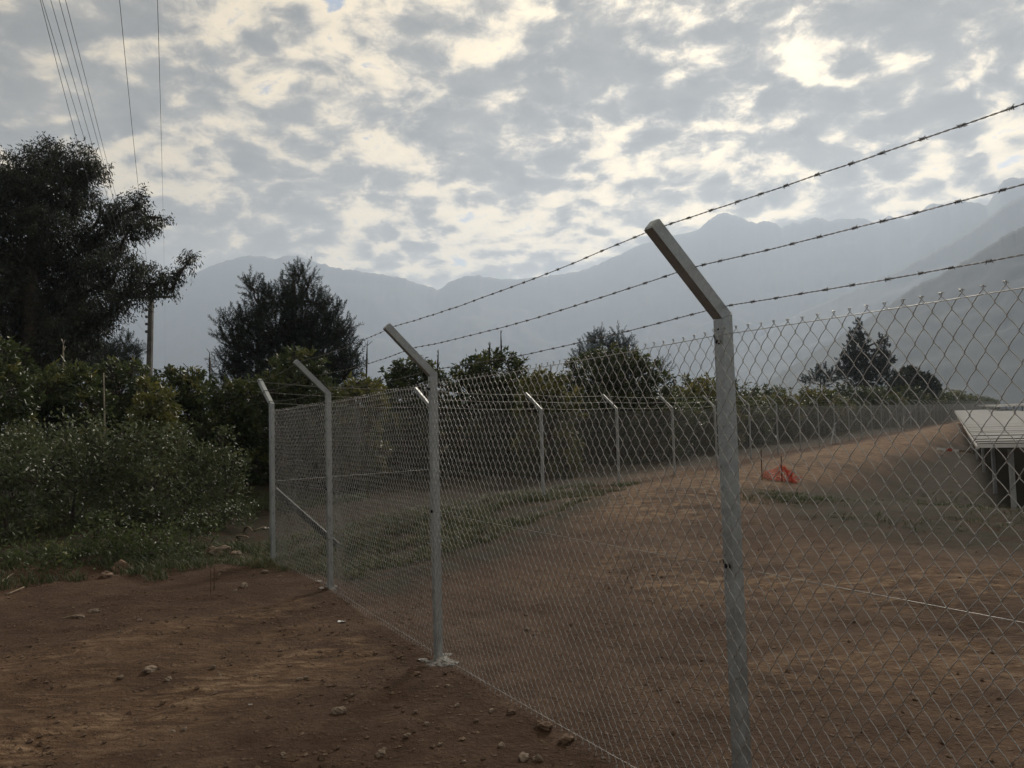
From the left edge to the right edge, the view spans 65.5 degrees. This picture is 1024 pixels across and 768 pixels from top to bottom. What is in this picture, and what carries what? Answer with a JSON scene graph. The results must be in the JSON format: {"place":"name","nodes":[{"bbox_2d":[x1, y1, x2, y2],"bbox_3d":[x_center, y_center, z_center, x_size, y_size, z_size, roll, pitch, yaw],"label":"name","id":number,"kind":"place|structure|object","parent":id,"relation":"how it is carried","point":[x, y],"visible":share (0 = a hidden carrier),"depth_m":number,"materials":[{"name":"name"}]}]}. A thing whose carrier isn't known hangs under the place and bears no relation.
{"place":"outdoors","nodes":[
{"label":"outdoors","id":0,"kind":"place"},
{"bbox_2d":[157,0,163,234],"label":"power line","id":1,"kind":"object","parent":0,"point":[160,101],"visible":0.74,"depth_m":15.10,"materials":[{"name":"grey"}]},
{"bbox_2d":[0,488,374,590],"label":"verge grass","id":2,"kind":"structure","parent":0,"point":[140,564],"depth_m":11.26,"materials":[{"name":"plant"}]},
{"bbox_2d":[175,480,641,580],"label":"fence line grass","id":3,"kind":"structure","parent":0,"point":[265,561],"depth_m":11.94,"materials":[{"name":"plant"}]},
{"bbox_2d":[0,418,1023,767],"bbox_3d":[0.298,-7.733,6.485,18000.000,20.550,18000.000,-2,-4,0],"label":"ground","id":4,"kind":"structure","parent":0,"point":[208,732],"depth_m":6.38,"materials":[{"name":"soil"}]},
{"bbox_2d":[0,335,47,494],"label":"avocado tree","id":5,"kind":"object","parent":4,"relation":"on","point":[10,368],"visible":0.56,"depth_m":16.92,"materials":[{"name":"green plant"}]},
{"bbox_2d":[0,415,69,519],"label":"flowering shrub","id":6,"kind":"object","parent":4,"relation":"on","point":[18,434],"visible":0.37,"depth_m":13.53,"materials":[{"name":"green plant"}]},
{"bbox_2d":[0,423,72,543],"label":"flowering shrub","id":7,"kind":"object","parent":4,"relation":"on","point":[12,469],"visible":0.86,"depth_m":11.59,"materials":[{"name":"green plant"}]},
{"bbox_2d":[0,527,96,576],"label":"weed clump","id":8,"kind":"object","parent":4,"relation":"on","point":[43,564],"visible":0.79,"depth_m":9.66,"materials":[{"name":"green plant"}]},
{"bbox_2d":[7,355,119,497],"bbox_3d":[-10.656,1.102,19.136,2.697,3.678,2.395,-2,-4,0],"label":"avocado tree","id":9,"kind":"object","parent":4,"relation":"on","point":[65,391],"visible":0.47,"depth_m":18.94,"materials":[{"name":"green plant"}]},
{"bbox_2d":[16,406,138,529],"bbox_3d":[-7.054,1.591,12.938,1.774,2.516,2.078,0,-4,-28],"label":"flowering shrub","id":10,"kind":"object","parent":4,"relation":"on","point":[92,432],"visible":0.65,"depth_m":12.72,"materials":[{"name":"green plant"}]},
{"bbox_2d":[73,614,84,618],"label":"stone","id":11,"kind":"object","parent":4,"relation":"on","point":[79,616],"visible":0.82,"depth_m":7.36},
{"bbox_2d":[88,608,100,612],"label":"stone","id":12,"kind":"object","parent":4,"relation":"on","point":[96,610],"visible":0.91,"depth_m":7.56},
{"bbox_2d":[0,131,205,422],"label":"eucalyptus tree","id":13,"kind":"object","parent":4,"relation":"on","point":[45,326],"visible":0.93,"depth_m":29.80,"materials":[{"name":"green plant"}]},
{"bbox_2d":[103,373,105,443],"bbox_3d":[-7.431,0.443,14.512,0.052,1.300,0.032,-2,-4,0],"label":"cane","id":14,"kind":"object","parent":4,"relation":"on","point":[104,402],"visible":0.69,"depth_m":14.51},
{"bbox_2d":[101,570,113,577],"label":"stone","id":15,"kind":"object","parent":4,"relation":"on","point":[106,574],"visible":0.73,"depth_m":9.54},
{"bbox_2d":[56,500,167,561],"bbox_3d":[-5.254,2.022,10.514,1.242,1.021,1.174,-4,-5,40],"label":"weed clump","id":16,"kind":"object","parent":4,"relation":"on","point":[114,538],"visible":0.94,"depth_m":10.44,"materials":[{"name":"green plant"}]},
{"bbox_2d":[84,328,146,391],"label":"casuarina tree","id":17,"kind":"object","parent":4,"relation":"on","point":[125,352],"visible":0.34,"depth_m":45.99,"materials":[{"name":"green plant"}]},
{"bbox_2d":[76,354,164,491],"bbox_3d":[-10.504,1.138,21.316,2.939,3.932,2.703,-2,-4,0],"label":"avocado tree","id":18,"kind":"object","parent":4,"relation":"on","point":[125,376],"visible":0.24,"depth_m":21.03,"materials":[{"name":"green plant"}]},
{"bbox_2d":[110,559,131,572],"bbox_3d":[-4.891,2.301,9.966,0.224,0.217,0.190,2,-5,-44],"label":"stone","id":19,"kind":"object","parent":4,"relation":"on","point":[123,563],"visible":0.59,"depth_m":9.91,"materials":[{"name":"stone"}]},
{"bbox_2d":[89,413,205,528],"bbox_3d":[-6.150,1.504,13.346,2.023,2.082,1.587,-4,-5,39],"label":"flowering shrub","id":20,"kind":"object","parent":4,"relation":"on","point":[141,471],"visible":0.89,"depth_m":13.16,"materials":[{"name":"green plant"}]},
{"bbox_2d":[142,665,156,672],"bbox_3d":[-2.588,2.037,5.684,0.078,0.051,0.113,-2,-4,13],"label":"stone","id":21,"kind":"object","parent":4,"relation":"on","point":[150,669],"visible":1,"depth_m":5.66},
{"bbox_2d":[118,375,190,497],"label":"tree","id":22,"kind":"object","parent":4,"relation":"on","point":[160,403],"visible":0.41,"depth_m":17.21,"materials":[{"name":"green plant"}]},
{"bbox_2d":[140,296,168,407],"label":"utility pole","id":23,"kind":"object","parent":4,"relation":"on","point":[149,332],"visible":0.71,"depth_m":42.17,"materials":[{"name":"concrete"}]},
{"bbox_2d":[51,2,128,266],"bbox_3d":[-9.390,-5.072,18.153,0.008,0.525,52.232,0,-4,-23],"label":"power line","id":24,"kind":"object","parent":23,"relation":"attached to","point":[83,114],"visible":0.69,"depth_m":14.39,"materials":[{"name":"grey"}]},
{"bbox_2d":[40,0,142,329],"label":"power line","id":25,"kind":"object","parent":23,"relation":"attached to","point":[77,141],"visible":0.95,"depth_m":14.53,"materials":[{"name":"grey"}]},
{"bbox_2d":[42,0,144,321],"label":"power line","id":26,"kind":"object","parent":23,"relation":"attached to","point":[80,126],"visible":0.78,"depth_m":14.85,"materials":[{"name":"grey"}]},
{"bbox_2d":[65,0,130,252],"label":"power line","id":27,"kind":"object","parent":23,"relation":"attached to","point":[93,108],"visible":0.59,"depth_m":14.79,"materials":[{"name":"grey"}]},
{"bbox_2d":[59,0,144,306],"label":"power line","id":28,"kind":"object","parent":23,"relation":"attached to","point":[90,115],"visible":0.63,"depth_m":14.86,"materials":[{"name":"grey"}]},
{"bbox_2d":[119,0,146,260],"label":"power line","id":29,"kind":"object","parent":23,"relation":"attached to","point":[130,113],"visible":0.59,"depth_m":14.63,"materials":[{"name":"grey"}]},
{"bbox_2d":[124,523,202,564],"bbox_3d":[-4.590,2.212,10.629,1.331,0.742,0.733,-3,-4,25],"label":"weed clump","id":30,"kind":"object","parent":4,"relation":"on","point":[164,546],"visible":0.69,"depth_m":10.65,"materials":[{"name":"green plant"}]},
{"bbox_2d":[136,417,228,529],"bbox_3d":[-5.902,1.702,14.143,1.740,2.263,1.638,-2,-4,0],"label":"flowering shrub","id":31,"kind":"object","parent":4,"relation":"on","point":[193,470],"visible":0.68,"depth_m":14.14,"materials":[{"name":"green plant"}]},
{"bbox_2d":[152,363,222,489],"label":"avocado tree","id":32,"kind":"object","parent":4,"relation":"on","point":[191,398],"visible":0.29,"depth_m":21.63,"materials":[{"name":"green plant"}]},
{"bbox_2d":[157,503,228,543],"bbox_3d":[-4.795,2.217,11.984,1.005,0.884,0.830,-2,-4,0],"label":"weed clump","id":33,"kind":"object","parent":4,"relation":"on","point":[203,521],"visible":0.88,"depth_m":12.00,"materials":[{"name":"green plant"}]},
{"bbox_2d":[207,349,211,379],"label":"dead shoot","id":34,"kind":"object","parent":4,"relation":"on","point":[209,369],"visible":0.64,"depth_m":23.07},
{"bbox_2d":[16,566,415,763],"bbox_3d":[-3.886,2.025,7.171,10.028,0.393,9.506,-2,-4,0],"label":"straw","id":35,"kind":"object","parent":4,"relation":"on","point":[277,642],"visible":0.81,"depth_m":6.06,"materials":[{"name":"brown plant"}]},
{"bbox_2d":[205,545,230,556],"bbox_3d":[-4.129,2.370,11.171,0.353,0.210,0.217,-1,-4,-12],"label":"stone","id":36,"kind":"object","parent":4,"relation":"on","point":[211,550],"visible":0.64,"depth_m":11.12,"materials":[{"name":"stone"}]},
{"bbox_2d":[183,424,263,528],"bbox_3d":[-5.314,1.758,14.628,2.474,2.047,1.222,-4,-4,39],"label":"flowering shrub","id":37,"kind":"object","parent":4,"relation":"on","point":[224,510],"visible":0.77,"depth_m":14.57,"materials":[{"name":"green plant"}]},
{"bbox_2d":[186,374,283,488],"bbox_3d":[-7.203,1.567,21.318,2.525,3.708,2.373,-2,-4,0],"label":"tree","id":38,"kind":"object","parent":4,"relation":"on","point":[235,413],"visible":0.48,"depth_m":20.88,"materials":[{"name":"green plant"}]},
{"bbox_2d":[204,256,366,459],"bbox_3d":[-9.858,-1.043,34.218,6.701,9.061,5.639,-4,-4,36],"label":"casuarina tree","id":39,"kind":"object","parent":4,"relation":"on","point":[311,328],"visible":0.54,"depth_m":33.59,"materials":[{"name":"green plant"}]},
{"bbox_2d":[245,344,343,488],"bbox_3d":[-5.631,0.985,21.106,2.827,4.014,2.500,-2,-4,0],"label":"avocado tree","id":40,"kind":"object","parent":4,"relation":"on","point":[285,361],"visible":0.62,"depth_m":20.70,"materials":[{"name":"green plant"}]},
{"bbox_2d":[319,753,327,759],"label":"dirt clod","id":41,"kind":"object","parent":4,"relation":"on","point":[323,756],"visible":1,"depth_m":4.10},
{"bbox_2d":[331,706,346,714],"bbox_3d":[-1.040,1.974,4.799,0.096,0.059,0.072,-2,-4,0],"label":"stone","id":42,"kind":"object","parent":4,"relation":"on","point":[338,710],"visible":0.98,"depth_m":4.78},
{"bbox_2d":[321,371,396,489],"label":"tree","id":43,"kind":"object","parent":4,"relation":"on","point":[364,390],"visible":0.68,"depth_m":19.62,"materials":[{"name":"green plant"}]},
{"bbox_2d":[365,342,370,425],"bbox_3d":[-3.976,0.274,22.006,0.254,2.979,0.167,-5,-5,42],"label":"dead shoot","id":44,"kind":"object","parent":4,"relation":"on","point":[367,359],"visible":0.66,"depth_m":22.07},
{"bbox_2d":[375,747,385,756],"bbox_3d":[-0.682,1.925,4.141,0.054,0.053,0.067,-2,-4,0],"label":"stone","id":45,"kind":"object","parent":4,"relation":"on","point":[380,752],"visible":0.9,"depth_m":4.13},
{"bbox_2d":[361,355,458,480],"bbox_3d":[-3.068,1.250,23.803,3.028,4.548,3.196,-2,-4,0],"label":"avocado tree","id":46,"kind":"object","parent":4,"relation":"on","point":[408,369],"visible":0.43,"depth_m":23.76,"materials":[{"name":"green plant"}]},
{"bbox_2d":[409,671,421,676],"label":"dirt clod","id":47,"kind":"object","parent":4,"relation":"on","point":[414,673],"visible":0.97,"depth_m":5.33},
{"bbox_2d":[420,396,481,462],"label":"avocado tree","id":48,"kind":"object","parent":4,"relation":"on","point":[452,437],"visible":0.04,"depth_m":32.50,"materials":[{"name":"green plant"}]},
{"bbox_2d":[438,345,544,475],"bbox_3d":[-0.565,0.975,25.122,3.927,4.412,3.573,-3,-4,24],"label":"avocado tree","id":49,"kind":"object","parent":4,"relation":"on","point":[514,363],"visible":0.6,"depth_m":24.55,"materials":[{"name":"green plant"}]},
{"bbox_2d":[500,330,503,427],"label":"dead shoot","id":50,"kind":"object","parent":49,"relation":"attached to","point":[501,350],"visible":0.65,"depth_m":25.11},
{"bbox_2d":[506,709,515,714],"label":"dirt clod","id":51,"kind":"object","parent":4,"relation":"on","point":[510,711],"visible":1,"depth_m":4.59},
{"bbox_2d":[477,369,558,461],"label":"avocado tree","id":52,"kind":"object","parent":4,"relation":"on","point":[518,403],"visible":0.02,"depth_m":31.93,"materials":[{"name":"green plant"}]},
{"bbox_2d":[518,752,529,761],"bbox_3d":[0.060,1.897,4.037,0.057,0.052,0.087,0,-4,-17],"label":"stone","id":53,"kind":"object","parent":4,"relation":"on","point":[523,756],"visible":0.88,"depth_m":4.02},
{"bbox_2d":[532,754,543,761],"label":"stone","id":54,"kind":"object","parent":4,"relation":"on","point":[537,757],"visible":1,"depth_m":4.01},
{"bbox_2d":[536,720,551,730],"bbox_3d":[0.177,1.885,4.389,0.092,0.057,0.109,-2,-4,0],"label":"dirt clod","id":55,"kind":"object","parent":4,"relation":"on","point":[544,725],"visible":1,"depth_m":4.37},
{"bbox_2d":[507,364,588,477],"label":"tree","id":56,"kind":"object","parent":4,"relation":"on","point":[543,405],"visible":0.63,"depth_m":22.57,"materials":[{"name":"green plant"}]},
{"bbox_2d":[558,734,574,744],"bbox_3d":[0.292,1.877,4.210,0.101,0.045,0.071,0,-4,-27],"label":"dirt clod","id":57,"kind":"object","parent":4,"relation":"on","point":[563,739],"visible":1,"depth_m":4.19,"materials":[{"name":"soil"}]},
{"bbox_2d":[575,390,659,461],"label":"avocado tree","id":58,"kind":"object","parent":4,"relation":"on","point":[610,407],"visible":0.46,"depth_m":28.45,"materials":[{"name":"green plant"}]},
{"bbox_2d":[567,322,675,385],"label":"conifer tree","id":59,"kind":"object","parent":4,"relation":"on","point":[605,342],"visible":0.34,"depth_m":43.93,"materials":[{"name":"green plant"}]},
{"bbox_2d":[550,342,694,464],"bbox_3d":[3.965,1.187,29.368,5.310,5.527,4.270,-2,-4,0],"label":"avocado tree","id":60,"kind":"object","parent":4,"relation":"on","point":[633,365],"visible":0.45,"depth_m":28.83,"materials":[{"name":"green plant"}]},
{"bbox_2d":[251,381,994,556],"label":"chain link fence","id":61,"kind":"object","parent":4,"relation":"on","point":[925,405],"visible":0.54,"depth_m":21.07,"materials":[{"name":"metal"}]},
{"bbox_2d":[257,103,1023,767],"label":"chain link fence","id":62,"kind":"object","parent":4,"relation":"on","point":[661,237],"visible":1,"depth_m":3.43,"materials":[{"name":"metal"}]},
{"bbox_2d":[640,395,707,457],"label":"avocado tree","id":63,"kind":"object","parent":4,"relation":"on","point":[693,421],"visible":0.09,"depth_m":30.85,"materials":[{"name":"green plant"}]},
{"bbox_2d":[669,372,715,399],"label":"avocado tree","id":64,"kind":"object","parent":4,"relation":"on","point":[688,381],"visible":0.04,"depth_m":48.80,"materials":[{"name":"green plant"}]},
{"bbox_2d":[676,393,716,450],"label":"avocado tree","id":65,"kind":"object","parent":4,"relation":"on","point":[711,398],"visible":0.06,"depth_m":35.57,"materials":[{"name":"green plant"}]},
{"bbox_2d":[676,397,717,452],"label":"avocado tree","id":66,"kind":"object","parent":4,"relation":"on","point":[703,427],"visible":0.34,"depth_m":33.58,"materials":[{"name":"green plant"}]},
{"bbox_2d":[673,375,752,449],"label":"avocado tree","id":67,"kind":"object","parent":4,"relation":"on","point":[706,389],"visible":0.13,"depth_m":36.90,"materials":[{"name":"green plant"}]},
{"bbox_2d":[714,378,767,404],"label":"avocado tree","id":68,"kind":"object","parent":4,"relation":"on","point":[757,389],"visible":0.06,"depth_m":53.89,"materials":[{"name":"green plant"}]},
{"bbox_2d":[736,394,756,444],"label":"avocado tree","id":69,"kind":"object","parent":4,"relation":"on","point":[739,429],"visible":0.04,"depth_m":39.03,"materials":[{"name":"green plant"}]},
{"bbox_2d":[737,399,776,446],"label":"avocado tree","id":70,"kind":"object","parent":4,"relation":"on","point":[753,406],"visible":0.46,"depth_m":39.24,"materials":[{"name":"green plant"}]},
{"bbox_2d":[741,402,779,444],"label":"avocado tree","id":71,"kind":"object","parent":4,"relation":"on","point":[765,426],"visible":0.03,"depth_m":42.26,"materials":[{"name":"green plant"}]},
{"bbox_2d":[750,385,799,403],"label":"avocado tree","id":72,"kind":"object","parent":4,"relation":"on","point":[771,389],"visible":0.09,"depth_m":62.67,"materials":[{"name":"green plant"}]},
{"bbox_2d":[755,396,798,439],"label":"avocado tree","id":73,"kind":"object","parent":4,"relation":"on","point":[778,412],"visible":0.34,"depth_m":45.26,"materials":[{"name":"green plant"}]},
{"bbox_2d":[756,389,807,439],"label":"avocado tree","id":74,"kind":"object","parent":4,"relation":"on","point":[792,404],"visible":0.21,"depth_m":47.07,"materials":[{"name":"green plant"}]},
{"bbox_2d":[761,450,802,483],"bbox_3d":[5.565,1.928,17.314,1.574,1.008,0.674,-2,-4,0],"label":"orange netting","id":75,"kind":"object","parent":4,"relation":"on","point":[787,472],"visible":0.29,"depth_m":17.44,"materials":[{"name":"plastic"}]},
{"bbox_2d":[794,397,823,436],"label":"avocado tree","id":76,"kind":"object","parent":4,"relation":"on","point":[809,416],"visible":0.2,"depth_m":50.65,"materials":[{"name":"green plant"}]},
{"bbox_2d":[740,486,884,507],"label":"patch grass","id":77,"kind":"structure","parent":4,"relation":"on","point":[806,497],"depth_m":14.43,"materials":[{"name":"plant"}]},
{"bbox_2d":[794,388,844,433],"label":"avocado tree","id":78,"kind":"object","parent":4,"relation":"on","point":[827,395],"visible":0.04,"depth_m":55.27,"materials":[{"name":"green plant"}]},
{"bbox_2d":[798,361,843,391],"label":"tree","id":79,"kind":"object","parent":4,"relation":"on","point":[820,374],"visible":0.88,"depth_m":74.76,"materials":[{"name":"green plant"}]},
{"bbox_2d":[795,383,847,435],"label":"avocado tree","id":80,"kind":"object","parent":4,"relation":"on","point":[814,395],"visible":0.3,"depth_m":52.76,"materials":[{"name":"green plant"}]},
{"bbox_2d":[823,382,857,397],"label":"avocado tree","id":81,"kind":"object","parent":4,"relation":"on","point":[844,390],"visible":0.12,"depth_m":87.16,"materials":[{"name":"green plant"}]},
{"bbox_2d":[835,412,849,432],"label":"avocado tree","id":82,"kind":"object","parent":4,"relation":"on","point":[842,424],"visible":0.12,"depth_m":58.98,"materials":[{"name":"green plant"}]},
{"bbox_2d":[836,397,858,431],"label":"avocado tree","id":83,"kind":"object","parent":4,"relation":"on","point":[849,412],"visible":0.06,"depth_m":61.60,"materials":[{"name":"green plant"}]},
{"bbox_2d":[840,398,869,428],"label":"avocado tree","id":84,"kind":"object","parent":4,"relation":"on","point":[858,405],"visible":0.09,"depth_m":66.84,"materials":[{"name":"green plant"}]},
{"bbox_2d":[831,317,898,398],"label":"conifer tree","id":85,"kind":"object","parent":4,"relation":"on","point":[863,364],"visible":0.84,"depth_m":83.56,"materials":[{"name":"green plant"}]},
{"bbox_2d":[843,385,894,427],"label":"avocado tree","id":86,"kind":"object","parent":4,"relation":"on","point":[862,393],"visible":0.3,"depth_m":72.85,"materials":[{"name":"green plant"}]},
{"bbox_2d":[861,401,880,428],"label":"avocado tree","id":87,"kind":"object","parent":4,"relation":"on","point":[869,420],"visible":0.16,"depth_m":69.61,"materials":[{"name":"green plant"}]},
{"bbox_2d":[867,385,887,398],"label":"avocado tree","id":88,"kind":"object","parent":4,"relation":"on","point":[884,390],"visible":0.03,"depth_m":104.31,"materials":[{"name":"green plant"}]},
{"bbox_2d":[873,391,907,427],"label":"avocado tree","id":89,"kind":"object","parent":4,"relation":"on","point":[893,399],"visible":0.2,"depth_m":74.59,"materials":[{"name":"green plant"}]},
{"bbox_2d":[886,390,908,425],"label":"avocado tree","id":90,"kind":"object","parent":4,"relation":"on","point":[899,395],"visible":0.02,"depth_m":80.35,"materials":[{"name":"green plant"}]},
{"bbox_2d":[901,394,914,424],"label":"avocado tree","id":91,"kind":"object","parent":4,"relation":"on","point":[913,405],"visible":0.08,"depth_m":82.62,"materials":[{"name":"green plant"}]},
{"bbox_2d":[886,384,931,422],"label":"avocado tree","id":92,"kind":"object","parent":4,"relation":"on","point":[910,394],"visible":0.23,"depth_m":85.56,"materials":[{"name":"green plant"}]},
{"bbox_2d":[803,489,1023,530],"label":"grass","id":93,"kind":"structure","parent":4,"relation":"on","point":[967,505],"depth_m":12.57,"materials":[{"name":"plant"}]},
{"bbox_2d":[887,363,942,422],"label":"round tree","id":94,"kind":"object","parent":4,"relation":"on","point":[909,372],"visible":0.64,"depth_m":91.72,"materials":[{"name":"green plant"}]},
{"bbox_2d":[920,392,943,421],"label":"avocado tree","id":95,"kind":"object","parent":4,"relation":"on","point":[932,402],"visible":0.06,"depth_m":99.34,"materials":[{"name":"green plant"}]},
{"bbox_2d":[923,391,947,416],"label":"avocado tree","id":96,"kind":"object","parent":4,"relation":"on","point":[938,395],"visible":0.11,"depth_m":101.56,"materials":[{"name":"green plant"}]},
{"bbox_2d":[938,390,955,417],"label":"avocado tree","id":97,"kind":"object","parent":4,"relation":"on","point":[948,394],"visible":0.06,"depth_m":116.26,"materials":[{"name":"green plant"}]},
{"bbox_2d":[936,448,971,452],"bbox_3d":[9.409,1.412,16.930,0.716,0.136,0.090,-2,-4,0],"label":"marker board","id":98,"kind":"object","parent":4,"relation":"on","point":[956,450],"visible":0.83,"depth_m":16.89,"materials":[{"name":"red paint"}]},
{"bbox_2d":[943,392,964,417],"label":"avocado tree","id":99,"kind":"object","parent":4,"relation":"on","point":[956,401],"visible":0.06,"depth_m":127.85,"materials":[{"name":"green plant"}]},
{"bbox_2d":[947,389,972,409],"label":"avocado tree","id":100,"kind":"object","parent":4,"relation":"on","point":[962,397],"visible":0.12,"depth_m":138.96,"materials":[{"name":"green plant"}]},
{"bbox_2d":[981,396,996,408],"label":"avocado tree","id":101,"kind":"object","parent":4,"relation":"on","point":[987,399],"visible":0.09,"depth_m":212.34,"materials":[{"name":"green plant"}]},
{"bbox_2d":[955,409,1023,507],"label":"panel canopy","id":102,"kind":"object","parent":4,"relation":"on","point":[993,428],"visible":0.91,"depth_m":21.82,"materials":[{"name":"metal"}]},
{"bbox_2d":[978,404,1023,410],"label":"panel canopy","id":103,"kind":"object","parent":4,"relation":"on","point":[1003,405],"visible":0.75,"depth_m":64.89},
{"bbox_2d":[0,0,1023,305],"label":"sky","id":104,"kind":"structure","parent":0,"point":[430,143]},
{"bbox_2d":[1,177,1023,435],"bbox_3d":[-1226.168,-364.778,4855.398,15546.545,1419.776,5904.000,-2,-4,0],"label":"mountains","id":105,"kind":"structure","parent":0,"point":[375,303],"depth_m":4408.65,"materials":[{"name":"stone"}]},
{"bbox_2d":[681,196,1023,394],"bbox_3d":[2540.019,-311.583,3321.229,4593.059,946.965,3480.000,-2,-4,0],"label":"mountains","id":106,"kind":"structure","parent":0,"point":[1002,221],"depth_m":3019.50,"materials":[{"name":"stone"}]},
{"bbox_2d":[748,226,1023,410],"bbox_3d":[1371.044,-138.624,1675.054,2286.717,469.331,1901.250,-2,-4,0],"label":"mountains","id":107,"kind":"structure","parent":0,"point":[971,279],"depth_m":1302.50,"materials":[{"name":"stone"}]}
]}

